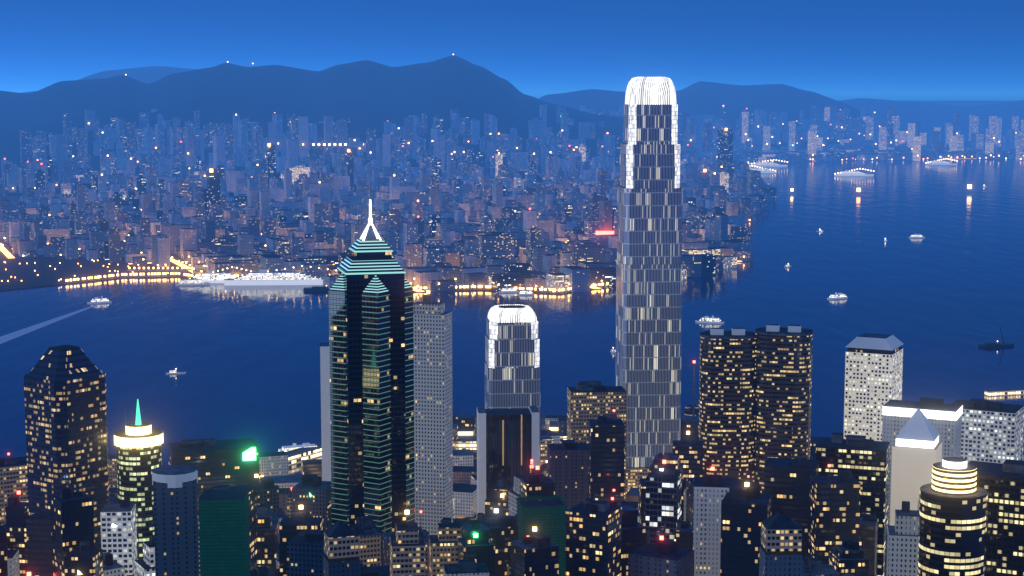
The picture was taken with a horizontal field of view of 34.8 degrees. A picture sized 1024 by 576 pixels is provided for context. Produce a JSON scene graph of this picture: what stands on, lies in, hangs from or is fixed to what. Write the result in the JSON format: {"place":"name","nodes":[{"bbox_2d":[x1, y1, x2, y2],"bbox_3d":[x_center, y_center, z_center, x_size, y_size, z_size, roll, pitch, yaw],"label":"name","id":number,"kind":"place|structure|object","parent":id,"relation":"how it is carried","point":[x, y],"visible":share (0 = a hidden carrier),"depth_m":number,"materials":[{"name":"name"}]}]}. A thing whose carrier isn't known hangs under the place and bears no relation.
{"place":"outdoors","nodes":[
{"label":"outdoors","id":0,"kind":"place"},
{"bbox_2d":[0,145,1001,292],"bbox_3d":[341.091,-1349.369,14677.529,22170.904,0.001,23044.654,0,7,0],"label":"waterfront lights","id":1,"kind":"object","parent":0,"point":[28,276],"depth_m":3693.17},
{"bbox_2d":[0,105,1020,291],"bbox_3d":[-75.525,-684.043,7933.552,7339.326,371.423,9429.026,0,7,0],"label":"kowloon lights","id":2,"kind":"object","parent":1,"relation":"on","point":[5,252],"visible":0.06,"depth_m":4210.01},
{"bbox_2d":[0,104,1023,291],"bbox_3d":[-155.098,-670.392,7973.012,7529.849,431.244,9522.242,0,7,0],"label":"distant city buildings","id":3,"kind":"structure","parent":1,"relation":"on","point":[485,226],"depth_m":5753.22,"materials":[{"name":"concrete"}]},
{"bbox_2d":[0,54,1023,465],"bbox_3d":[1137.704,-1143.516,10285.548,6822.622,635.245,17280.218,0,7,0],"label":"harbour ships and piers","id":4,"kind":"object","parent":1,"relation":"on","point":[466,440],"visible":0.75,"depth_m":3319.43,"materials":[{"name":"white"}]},
{"bbox_2d":[0,101,1023,474],"bbox_3d":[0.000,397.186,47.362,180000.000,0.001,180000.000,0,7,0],"label":"water","id":5,"kind":"structure","parent":0,"point":[942,299],"depth_m":2947.08,"materials":[{"name":"blue liquid"}]},
{"bbox_2d":[0,55,1023,184],"bbox_3d":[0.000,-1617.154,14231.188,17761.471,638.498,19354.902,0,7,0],"label":"mountains","id":6,"kind":"structure","parent":0,"point":[363,95],"depth_m":9136.08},
{"bbox_2d":[0,0,1023,100],"label":"sky","id":7,"kind":"structure","parent":0,"point":[839,50],"materials":[{"name":"blue"}]},
{"bbox_2d":[289,404,815,526],"bbox_3d":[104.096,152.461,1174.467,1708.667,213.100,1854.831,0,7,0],"label":"ground","id":8,"kind":"structure","parent":0,"point":[463,520],"depth_m":1783.08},
{"bbox_2d":[329,170,414,532],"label":"skyscraper","id":9,"kind":"structure","parent":8,"relation":"on","point":[371,341],"depth_m":1213.42,"materials":[{"name":"teal glass"}]},
{"bbox_2d":[0,291,1023,575],"bbox_3d":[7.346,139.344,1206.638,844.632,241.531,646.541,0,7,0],"label":"high-rise buildings","id":10,"kind":"structure","parent":8,"relation":"on","point":[956,467],"depth_m":1181.21,"materials":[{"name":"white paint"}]},
{"bbox_2d":[0,413,1023,575],"bbox_3d":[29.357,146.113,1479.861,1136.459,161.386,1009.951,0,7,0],"label":"foreground buildings","id":11,"kind":"structure","parent":8,"relation":"on","point":[290,520],"depth_m":1065.10,"materials":[{"name":"black glass"}]},
{"bbox_2d":[484,305,539,466],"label":"skyscraper","id":12,"kind":"structure","parent":8,"relation":"on","point":[512,364],"depth_m":1496.12,"materials":[{"name":"grey glass"}]},
{"bbox_2d":[615,77,682,492],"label":"skyscraper","id":13,"kind":"structure","parent":8,"relation":"on","point":[648,296],"depth_m":1616.72,"materials":[{"name":"grey glass"}]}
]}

